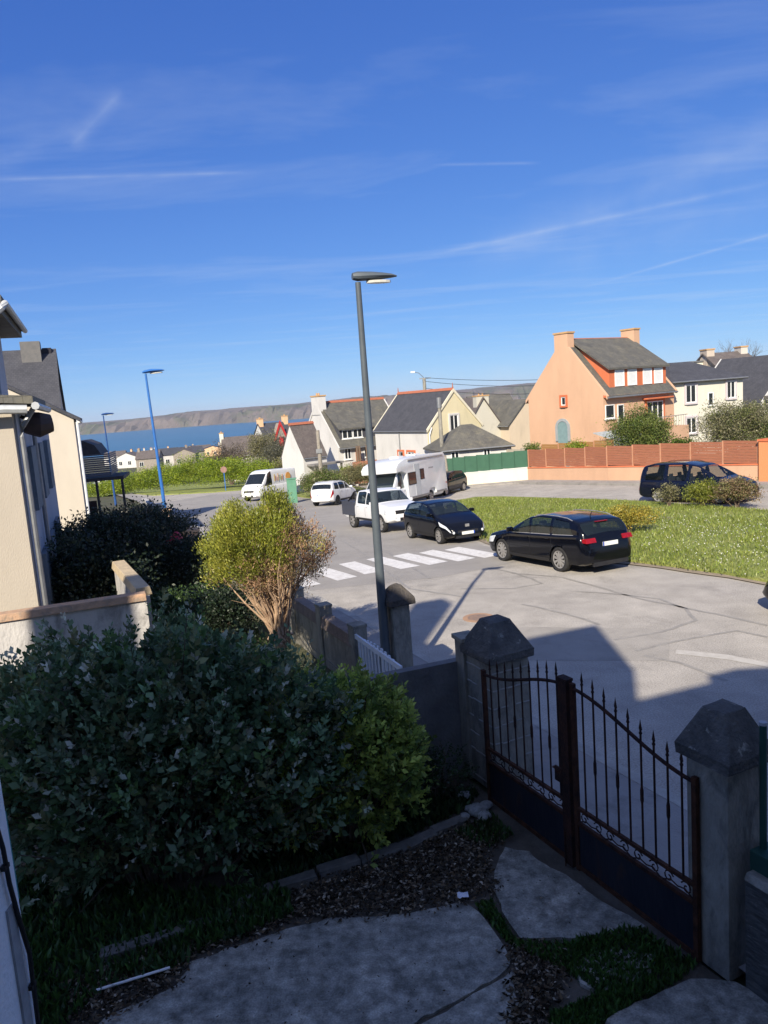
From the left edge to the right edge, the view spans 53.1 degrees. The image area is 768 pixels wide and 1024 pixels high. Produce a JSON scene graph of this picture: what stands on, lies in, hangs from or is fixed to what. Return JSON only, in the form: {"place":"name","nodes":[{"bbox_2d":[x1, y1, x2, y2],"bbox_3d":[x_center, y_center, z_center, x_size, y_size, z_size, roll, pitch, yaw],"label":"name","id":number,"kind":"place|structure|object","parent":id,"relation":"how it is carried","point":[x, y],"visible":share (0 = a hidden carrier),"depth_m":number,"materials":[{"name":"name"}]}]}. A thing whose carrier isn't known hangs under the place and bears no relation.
{"place":"outdoors","nodes":[
{"label":"outdoors","id":0,"kind":"place"},
{"bbox_2d":[88,481,245,496],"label":"grass bank","id":1,"kind":"structure","parent":0,"point":[208,488],"depth_m":93.72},
{"bbox_2d":[99,470,167,493],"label":"hedge bush","id":2,"kind":"object","parent":1,"relation":"on","point":[127,482],"visible":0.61,"depth_m":90.22,"materials":[{"name":"green plant"}]},
{"bbox_2d":[133,459,204,490],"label":"hedge bush","id":3,"kind":"object","parent":1,"relation":"on","point":[152,476],"visible":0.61,"depth_m":89.18,"materials":[{"name":"green plant"}]},
{"bbox_2d":[162,450,226,490],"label":"hedge bush","id":4,"kind":"object","parent":1,"relation":"on","point":[187,465],"visible":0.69,"depth_m":87.81,"materials":[{"name":"green plant"}]},
{"bbox_2d":[190,455,255,484],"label":"hedge bush","id":5,"kind":"object","parent":1,"relation":"on","point":[215,471],"visible":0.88,"depth_m":86.25,"materials":[{"name":"green plant"}]},
{"bbox_2d":[202,439,257,484],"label":"dark tree","id":6,"kind":"object","parent":1,"relation":"on","point":[226,453],"visible":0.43,"depth_m":99.55,"materials":[{"name":"green plant"}]},
{"bbox_2d":[232,457,278,484],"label":"hedge bush","id":7,"kind":"object","parent":1,"relation":"on","point":[250,468],"visible":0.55,"depth_m":85.98,"materials":[{"name":"green plant"}]},
{"bbox_2d":[240,428,281,463],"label":"dark tree","id":8,"kind":"object","parent":1,"relation":"on","point":[255,445],"visible":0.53,"depth_m":97.14,"materials":[{"name":"green plant"}]},
{"bbox_2d":[255,432,284,463],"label":"dark tree","id":9,"kind":"object","parent":1,"relation":"on","point":[276,450],"visible":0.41,"depth_m":93.23,"materials":[{"name":"green plant"}]},
{"bbox_2d":[80,418,309,458],"bbox_3d":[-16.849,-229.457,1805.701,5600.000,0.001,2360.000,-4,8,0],"label":"sea","id":10,"kind":"structure","parent":0,"point":[127,441],"depth_m":1227.97,"materials":[{"name":"liquid"}]},
{"bbox_2d":[79,383,535,434],"bbox_3d":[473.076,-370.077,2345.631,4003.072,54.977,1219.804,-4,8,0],"label":"headland","id":11,"kind":"structure","parent":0,"point":[254,413],"depth_m":1992.90,"materials":[{"name":"stone"}]},
{"bbox_2d":[166,494,531,590],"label":"resurfaced road","id":12,"kind":"structure","parent":0,"point":[396,539],"depth_m":28.86,"materials":[{"name":"asphalt"}]},
{"bbox_2d":[241,467,296,500],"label":"delivery van","id":13,"kind":"object","parent":12,"relation":"on","point":[277,477],"visible":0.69,"depth_m":61.70,"materials":[{"name":"white paint"}]},
{"bbox_2d":[310,480,356,505],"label":"compact suv","id":14,"kind":"object","parent":12,"relation":"on","point":[336,492],"visible":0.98,"depth_m":50.70,"materials":[{"name":"white paint"}]},
{"bbox_2d":[341,487,414,532],"bbox_3d":[-0.065,-0.185,35.275,2.148,1.830,5.260,-7,6,-25],"label":"pickup truck","id":15,"kind":"object","parent":12,"relation":"on","point":[393,502],"visible":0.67,"depth_m":34.51,"materials":[{"name":"white paint"}]},
{"bbox_2d":[361,452,447,500],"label":"motorhome","id":16,"kind":"object","parent":12,"relation":"on","point":[416,476],"visible":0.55,"depth_m":44.76,"materials":[{"name":"white metal"}]},
{"bbox_2d":[404,498,483,543],"bbox_3d":[2.253,0.278,29.758,2.036,1.500,4.070,-7,6,-22],"label":"hatchback","id":17,"kind":"object","parent":12,"relation":"on","point":[441,520],"visible":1,"depth_m":28.82,"materials":[{"name":"black paint"}]},
{"bbox_2d":[14,775,721,1023],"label":"garden soil","id":18,"kind":"structure","parent":0,"point":[524,838],"depth_m":7.83,"materials":[{"name":"soil"}]},
{"bbox_2d":[0,782,35,1023],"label":"own house","id":19,"kind":"structure","parent":18,"relation":"on","point":[16,1003],"depth_m":2.40,"materials":[{"name":"white"}]},
{"bbox_2d":[0,830,40,1023],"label":"black cable","id":20,"kind":"object","parent":19,"relation":"attached to","point":[5,866],"visible":1,"depth_m":2.44,"materials":[{"name":"rubber"}]},
{"bbox_2d":[100,933,152,961],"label":"border block","id":21,"kind":"structure","parent":18,"relation":"on","point":[131,944],"depth_m":7.28,"materials":[{"name":"concrete"}]},
{"bbox_2d":[16,867,294,1023],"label":"weeds","id":22,"kind":"object","parent":18,"relation":"on","point":[175,903],"visible":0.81,"depth_m":7.57,"materials":[{"name":"green plant"}]},
{"bbox_2d":[50,908,292,1023],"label":"leaf litter","id":23,"kind":"object","parent":18,"relation":"on","point":[117,994],"visible":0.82,"depth_m":6.85,"materials":[{"name":"plant"}]},
{"bbox_2d":[0,586,373,936],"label":"evergreen shrub","id":24,"kind":"object","parent":18,"relation":"on","point":[69,711],"visible":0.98,"depth_m":7.86,"materials":[{"name":"green plant"}]},
{"bbox_2d":[272,869,317,893],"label":"border block","id":25,"kind":"structure","parent":18,"relation":"on","point":[296,880],"depth_m":8.14,"materials":[{"name":"concrete"}]},
{"bbox_2d":[99,902,509,1023],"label":"driveway slab","id":26,"kind":"structure","parent":18,"relation":"on","point":[440,939],"depth_m":6.80,"materials":[{"name":"concrete"}]},
{"bbox_2d":[233,654,438,867],"bbox_3d":[-0.598,2.743,8.853,2.453,2.271,1.774,-4,8,0],"label":"evergreen shrub","id":27,"kind":"object","parent":18,"relation":"on","point":[389,740],"visible":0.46,"depth_m":8.46,"materials":[{"name":"green plant"}]},
{"bbox_2d":[316,853,360,878],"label":"border block","id":28,"kind":"structure","parent":18,"relation":"on","point":[348,862],"depth_m":8.34,"materials":[{"name":"concrete"}]},
{"bbox_2d":[232,818,512,929],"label":"leaf litter","id":29,"kind":"object","parent":18,"relation":"on","point":[316,892],"visible":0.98,"depth_m":8.01,"materials":[{"name":"plant"}]},
{"bbox_2d":[358,842,401,866],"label":"border block","id":30,"kind":"structure","parent":18,"relation":"on","point":[393,848],"depth_m":8.54,"materials":[{"name":"concrete"}]},
{"bbox_2d":[397,828,437,853],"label":"border block","id":31,"kind":"structure","parent":18,"relation":"on","point":[416,840],"depth_m":8.74,"materials":[{"name":"concrete"}]},
{"bbox_2d":[392,740,479,803],"bbox_3d":[0.611,3.249,9.637,1.202,0.750,0.889,-4,8,0],"label":"shrub","id":32,"kind":"object","parent":18,"relation":"on","point":[448,785],"visible":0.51,"depth_m":9.56,"materials":[{"name":"green plant"}]},
{"bbox_2d":[429,815,468,834],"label":"border block","id":33,"kind":"structure","parent":18,"relation":"on","point":[445,825],"depth_m":9.02,"materials":[{"name":"concrete"}]},
{"bbox_2d":[422,970,518,1023],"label":"driveway slab","id":34,"kind":"structure","parent":18,"relation":"on","point":[486,1004],"depth_m":6.32,"materials":[{"name":"concrete"}]},
{"bbox_2d":[454,810,513,846],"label":"weeds","id":35,"kind":"object","parent":18,"relation":"on","point":[500,827],"visible":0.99,"depth_m":8.81,"materials":[{"name":"green plant"}]},
{"bbox_2d":[491,935,577,1023],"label":"leaf litter","id":36,"kind":"object","parent":18,"relation":"on","point":[549,981],"visible":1,"depth_m":6.49,"materials":[{"name":"plant"}]},
{"bbox_2d":[494,847,645,940],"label":"driveway slab","id":37,"kind":"structure","parent":18,"relation":"on","point":[525,871],"depth_m":7.52,"materials":[{"name":"concrete"}]},
{"bbox_2d":[475,895,697,1023],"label":"weeds","id":38,"kind":"object","parent":18,"relation":"on","point":[591,1010],"visible":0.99,"depth_m":6.65,"materials":[{"name":"green plant"}]},
{"bbox_2d":[575,947,655,991],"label":"driveway slab","id":39,"kind":"structure","parent":18,"relation":"on","point":[585,985],"depth_m":6.62,"materials":[{"name":"concrete"}]},
{"bbox_2d":[605,978,767,1023],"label":"driveway slab","id":40,"kind":"structure","parent":18,"relation":"on","point":[702,1001],"depth_m":6.16,"materials":[{"name":"concrete"}]},
{"bbox_2d":[10,446,755,986],"bbox_3d":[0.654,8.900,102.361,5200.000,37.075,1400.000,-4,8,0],"label":"ground","id":41,"kind":"structure","parent":0,"point":[106,500],"depth_m":18.38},
{"bbox_2d":[0,295,60,611],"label":"beige house","id":42,"kind":"structure","parent":41,"relation":"on","point":[29,510],"depth_m":14.99,"materials":[{"name":"paint"}]},
{"bbox_2d":[2,341,89,529],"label":"tall cream house","id":43,"kind":"structure","parent":41,"relation":"on","point":[31,368],"depth_m":33.62,"materials":[{"name":"paint"}]},
{"bbox_2d":[0,591,149,667],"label":"white garden wall","id":44,"kind":"structure","parent":41,"relation":"on","point":[98,615],"depth_m":13.56,"materials":[{"name":"paint"}]},
{"bbox_2d":[41,518,167,606],"bbox_3d":[-6.933,1.593,18.068,3.416,2.904,3.298,-11,10,-37],"label":"garden bush","id":45,"kind":"object","parent":41,"relation":"on","point":[88,572],"visible":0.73,"depth_m":17.45,"materials":[{"name":"green plant"}]},
{"bbox_2d":[81,439,129,512],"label":"slatted carport","id":46,"kind":"object","parent":41,"relation":"on","point":[94,448],"visible":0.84,"depth_m":46.87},
{"bbox_2d":[51,500,186,580],"bbox_3d":[-7.698,1.177,21.650,4.558,2.914,4.442,-4,8,0],"label":"garden bush","id":47,"kind":"object","parent":41,"relation":"on","point":[96,523],"visible":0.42,"depth_m":21.38,"materials":[{"name":"green plant"}]},
{"bbox_2d":[112,560,159,679],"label":"garden wall","id":48,"kind":"structure","parent":41,"relation":"on","point":[128,579],"depth_m":15.46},
{"bbox_2d":[82,491,208,571],"bbox_3d":[-8.031,0.710,26.698,4.742,2.944,5.164,-4,8,0],"label":"garden bush","id":49,"kind":"object","parent":41,"relation":"on","point":[172,519],"visible":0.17,"depth_m":25.88,"materials":[{"name":"green plant"}]},
{"bbox_2d":[135,448,163,471],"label":"port house","id":50,"kind":"structure","parent":41,"relation":"on","point":[147,458],"depth_m":238.78,"materials":[{"name":"paint"}]},
{"bbox_2d":[142,369,165,507],"bbox_3d":[-11.020,-2.930,38.706,1.071,8.455,0.554,-6,8,0],"label":"street lamp","id":51,"kind":"object","parent":41,"relation":"on","point":[152,371],"visible":0.73,"depth_m":38.46,"materials":[{"name":"blue metal"}]},
{"bbox_2d":[127,526,231,593],"bbox_3d":[-5.626,1.430,21.980,3.347,2.027,3.766,-4,8,0],"label":"garden bush","id":52,"kind":"object","parent":41,"relation":"on","point":[179,561],"visible":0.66,"depth_m":21.08,"materials":[{"name":"green plant"}]},
{"bbox_2d":[150,581,234,627],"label":"garden bush","id":53,"kind":"object","parent":41,"relation":"on","point":[174,596],"visible":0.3,"depth_m":17.28,"materials":[{"name":"green plant"}]},
{"bbox_2d":[146,576,273,656],"bbox_3d":[-5.890,2.502,21.603,3.818,0.580,13.235,-7,9,-16],"label":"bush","id":54,"kind":"object","parent":41,"relation":"on","point":[239,625],"visible":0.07,"depth_m":18.09,"materials":[{"name":"green plant"}]},
{"bbox_2d":[175,579,266,643],"bbox_3d":[-3.295,2.178,16.382,1.966,1.707,1.984,-12,11,-42],"label":"garden bush","id":55,"kind":"object","parent":41,"relation":"on","point":[222,607],"visible":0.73,"depth_m":16.10,"materials":[{"name":"green plant"}]},
{"bbox_2d":[219,431,264,480],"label":"grey roofed house","id":56,"kind":"structure","parent":41,"relation":"on","point":[227,441],"depth_m":119.09,"materials":[{"name":"tile"}]},
{"bbox_2d":[192,483,336,659],"bbox_3d":[-2.050,1.355,13.527,2.570,3.844,2.259,-4,8,0],"label":"pruned cypress","id":57,"kind":"object","parent":41,"relation":"on","point":[242,541],"visible":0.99,"depth_m":12.96,"materials":[{"name":"green plant"}]},
{"bbox_2d":[254,414,288,462],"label":"red trimmed house","id":58,"kind":"structure","parent":41,"relation":"on","point":[268,427],"depth_m":148.08,"materials":[{"name":"paint"}]},
{"bbox_2d":[120,658,462,820],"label":"garden wall","id":59,"kind":"structure","parent":41,"relation":"on","point":[433,689],"depth_m":10.04,"materials":[{"name":"concrete"}]},
{"bbox_2d":[280,421,343,491],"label":"white house","id":60,"kind":"structure","parent":41,"relation":"on","point":[299,455],"depth_m":67.65,"materials":[{"name":"paint"}]},
{"bbox_2d":[292,597,351,676],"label":"street wall","id":61,"kind":"structure","parent":41,"relation":"on","point":[337,645],"depth_m":14.86,"materials":[{"name":"concrete"}]},
{"bbox_2d":[314,601,331,665],"bbox_3d":[-1.145,2.408,15.112,0.284,1.255,0.285,-8,9,-25],"label":"wall post","id":62,"kind":"object","parent":41,"relation":"on","point":[323,608],"depth_m":14.98,"materials":[{"name":"concrete"}]},
{"bbox_2d":[297,486,366,498],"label":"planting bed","id":63,"kind":"object","parent":41,"relation":"on","point":[302,495],"visible":0.2,"depth_m":64.32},
{"bbox_2d":[297,466,348,494],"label":"hedge","id":64,"kind":"object","parent":63,"relation":"on","point":[322,475],"visible":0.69,"depth_m":58.78,"materials":[{"name":"green plant"}]},
{"bbox_2d":[309,393,388,485],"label":"cottage","id":65,"kind":"structure","parent":41,"relation":"on","point":[339,425],"depth_m":73.54,"materials":[{"name":"paint"}]},
{"bbox_2d":[346,620,368,676],"bbox_3d":[-0.434,2.576,13.608,0.283,1.257,0.282,-8,9,-25],"label":"wall post","id":66,"kind":"object","parent":41,"relation":"on","point":[359,628],"depth_m":13.46,"materials":[{"name":"concrete"}]},
{"bbox_2d":[354,634,402,673],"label":"picket gate","id":67,"kind":"structure","parent":66,"relation":"attached to","point":[364,646],"depth_m":12.69,"materials":[{"name":"white paint"}]},
{"bbox_2d":[133,494,687,810],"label":"kerb","id":68,"kind":"structure","parent":41,"relation":"on","point":[648,784],"depth_m":10.39,"materials":[{"name":"concrete"}]},
{"bbox_2d":[373,383,483,459],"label":"yellow house","id":69,"kind":"structure","parent":41,"relation":"on","point":[408,423],"depth_m":64.18,"materials":[{"name":"paint"}]},
{"bbox_2d":[423,424,514,458],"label":"annex","id":70,"kind":"object","parent":41,"relation":"on","point":[463,440],"visible":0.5,"depth_m":57.67,"materials":[{"name":"stone"}]},
{"bbox_2d":[462,394,500,437],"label":"chimney house","id":71,"kind":"structure","parent":41,"relation":"on","point":[482,409],"depth_m":82.62,"materials":[{"name":"paint"}]},
{"bbox_2d":[464,467,527,484],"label":"rendered wall","id":72,"kind":"structure","parent":41,"relation":"on","point":[501,475],"depth_m":54.16,"materials":[{"name":"beige paint"}]},
{"bbox_2d":[447,450,527,472],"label":"windbreak screen","id":73,"kind":"object","parent":72,"relation":"on","point":[498,461],"visible":0.74,"depth_m":54.35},
{"bbox_2d":[489,399,529,448],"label":"peach house","id":74,"kind":"structure","parent":41,"relation":"on","point":[513,417],"depth_m":82.79,"materials":[{"name":"paint"}]},
{"bbox_2d":[525,328,688,466],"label":"orange house","id":75,"kind":"structure","parent":41,"relation":"on","point":[581,388],"depth_m":55.89,"materials":[{"name":"paint"}]},
{"bbox_2d":[555,418,570,466],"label":"door","id":76,"kind":"structure","parent":75,"relation":"in","point":[562,426],"depth_m":56.56,"materials":[{"name":"blue wood"}]},
{"bbox_2d":[596,401,679,462],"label":"round shrub","id":77,"kind":"object","parent":41,"relation":"on","point":[645,428],"visible":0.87,"depth_m":46.01,"materials":[{"name":"green plant"}]},
{"bbox_2d":[528,464,758,480],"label":"rendered wall","id":78,"kind":"structure","parent":41,"relation":"on","point":[598,473],"depth_m":45.75,"materials":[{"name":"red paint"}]},
{"bbox_2d":[527,441,758,466],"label":"board screen","id":79,"kind":"object","parent":78,"relation":"on","point":[738,453],"visible":0.96,"depth_m":43.87,"materials":[{"name":"brown"}]},
{"bbox_2d":[696,345,750,367],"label":"stone house","id":80,"kind":"structure","parent":41,"relation":"on","point":[710,357],"depth_m":74.28,"materials":[{"name":"paint"}]},
{"bbox_2d":[681,395,767,450],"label":"shrub","id":81,"kind":"object","parent":41,"relation":"on","point":[733,423],"visible":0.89,"depth_m":43.17,"materials":[{"name":"green plant"}]},
{"bbox_2d":[715,355,767,446],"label":"white house","id":82,"kind":"structure","parent":41,"relation":"on","point":[755,370],"depth_m":64.32,"materials":[{"name":"stone"}]},
{"bbox_2d":[745,870,767,1002],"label":"stone wall","id":83,"kind":"structure","parent":41,"relation":"on","point":[756,905],"depth_m":6.15,"materials":[{"name":"stone"}]},
{"bbox_2d":[750,720,767,877],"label":"fence post","id":84,"kind":"object","parent":83,"relation":"on","point":[759,859],"visible":0.89,"depth_m":6.13,"materials":[{"name":"green metal"}]},
{"bbox_2d":[757,438,767,480],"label":"orange pillar","id":85,"kind":"structure","parent":41,"relation":"on","point":[763,459],"depth_m":37.92,"materials":[{"name":"paint"}]},
{"bbox_2d":[0,0,767,422],"label":"sky","id":86,"kind":"structure","parent":0,"point":[195,191],"materials":[{"name":"blue"}]},
{"bbox_2d":[115,494,745,971],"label":"pavement","id":87,"kind":"structure","parent":0,"point":[373,636],"depth_m":9.05,"materials":[{"name":"concrete"}]},
{"bbox_2d":[351,271,396,671],"bbox_3d":[0.101,-0.188,12.200,0.705,7.034,0.229,-6,9,-15],"label":"street lamp","id":88,"kind":"object","parent":87,"relation":"on","point":[374,277],"visible":0.83,"depth_m":12.00,"materials":[{"name":"grey metal"}]},
{"bbox_2d":[385,583,415,669],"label":"gate pillar","id":89,"kind":"structure","parent":87,"relation":"on","point":[400,598],"depth_m":12.41,"materials":[{"name":"concrete"}]},
{"bbox_2d":[451,630,473,778],"bbox_3d":[1.119,2.534,10.102,0.260,1.920,0.300,-7,9,-20],"label":"concrete post","id":90,"kind":"object","parent":87,"relation":"on","point":[461,657],"visible":0.52,"depth_m":10.02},
{"bbox_2d":[459,614,533,787],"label":"gate pillar","id":91,"kind":"structure","parent":87,"relation":"on","point":[500,639],"depth_m":9.59,"materials":[{"name":"concrete"}]},
{"bbox_2d":[481,659,575,867],"bbox_3d":[1.571,2.569,8.608,0.108,2.216,1.630,-8,9,-25],"label":"gate leaf","id":92,"kind":"object","parent":91,"relation":"attached to","point":[547,821],"visible":1,"depth_m":8.47,"materials":[{"name":"metal"}]},
{"bbox_2d":[674,698,767,980],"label":"gate pillar","id":93,"kind":"structure","parent":87,"relation":"on","point":[716,743],"depth_m":6.32,"materials":[{"name":"concrete"}]},
{"bbox_2d":[569,673,701,962],"bbox_3d":[2.295,2.715,7.171,0.044,2.199,1.580,-8,9,-25],"label":"gate leaf","id":94,"kind":"object","parent":93,"relation":"attached to","point":[664,906],"visible":1,"depth_m":7.14,"materials":[{"name":"metal"}]},
{"bbox_2d":[136,484,767,841],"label":"road","id":95,"kind":"structure","parent":0,"point":[665,701],"depth_m":16.45,"materials":[{"name":"asphalt"}]},
{"bbox_2d":[337,458,368,488],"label":"hedge","id":96,"kind":"object","parent":95,"relation":"on","point":[354,474],"visible":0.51,"depth_m":62.04,"materials":[{"name":"green plant"}]},
{"bbox_2d":[443,470,466,495],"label":"dark car","id":97,"kind":"object","parent":95,"relation":"on","point":[456,479],"visible":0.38,"depth_m":51.11,"materials":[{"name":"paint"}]},
{"bbox_2d":[489,509,631,571],"bbox_3d":[5.000,0.684,22.615,2.111,1.606,4.720,-7,6,-26],"label":"estate car","id":98,"kind":"object","parent":95,"relation":"on","point":[562,541],"visible":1,"depth_m":20.99,"materials":[{"name":"black paint"}]},
{"bbox_2d":[517,627,669,660],"bbox_3d":[3.949,2.576,15.020,3.228,0.001,2.117,-2,9,17],"label":"road patch","id":99,"kind":"object","parent":95,"relation":"on","point":[570,644],"visible":0.72,"depth_m":14.97,"materials":[{"name":"asphalt"}]},
{"bbox_2d":[476,538,765,584],"bbox_3d":[14.470,1.406,21.709,13.397,1.201,50.483,-10,10,-34],"label":"kerb","id":100,"kind":"object","parent":95,"relation":"on","point":[675,568],"visible":0.07,"depth_m":20.03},
{"bbox_2d":[576,591,697,639],"bbox_3d":[5.576,2.162,17.020,2.146,0.001,3.885,-4,8,0],"label":"road seam","id":101,"kind":"object","parent":95,"relation":"on","point":[688,612],"visible":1,"depth_m":16.11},
{"bbox_2d":[639,460,759,504],"bbox_3d":[13.841,-1.368,34.082,2.148,1.794,4.890,-10,8,-38],"label":"minivan","id":102,"kind":"object","parent":95,"relation":"on","point":[649,482],"visible":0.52,"depth_m":34.32,"materials":[{"name":"blue paint"}]},
{"bbox_2d":[675,650,767,666],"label":"road marking","id":103,"kind":"object","parent":95,"relation":"on","point":[729,657],"visible":1,"depth_m":13.79,"materials":[{"name":"paint"}]},
{"bbox_2d":[457,496,767,581],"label":"grass island","id":104,"kind":"structure","parent":0,"point":[758,577],"depth_m":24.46,"materials":[{"name":"plant"}]},
{"bbox_2d":[600,500,664,531],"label":"round bush","id":105,"kind":"object","parent":104,"relation":"on","point":[625,513],"visible":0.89,"depth_m":26.29,"materials":[{"name":"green plant"}]},
{"bbox_2d":[680,477,723,505],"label":"round bush","id":106,"kind":"object","parent":104,"relation":"on","point":[700,490],"visible":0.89,"depth_m":31.39,"materials":[{"name":"green plant"}]},
{"bbox_2d":[707,475,767,507],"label":"round bush","id":107,"kind":"object","parent":104,"relation":"on","point":[737,487],"visible":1,"depth_m":30.39,"materials":[{"name":"green plant"}]},
{"bbox_2d":[466,480,767,487],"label":"pavement","id":108,"kind":"structure","parent":0,"point":[764,484],"depth_m":47.85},
{"bbox_2d":[666,362,748,450],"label":"cream house","id":109,"kind":"structure","parent":0,"point":[696,385],"depth_m":59.87,"materials":[{"name":"paint"}]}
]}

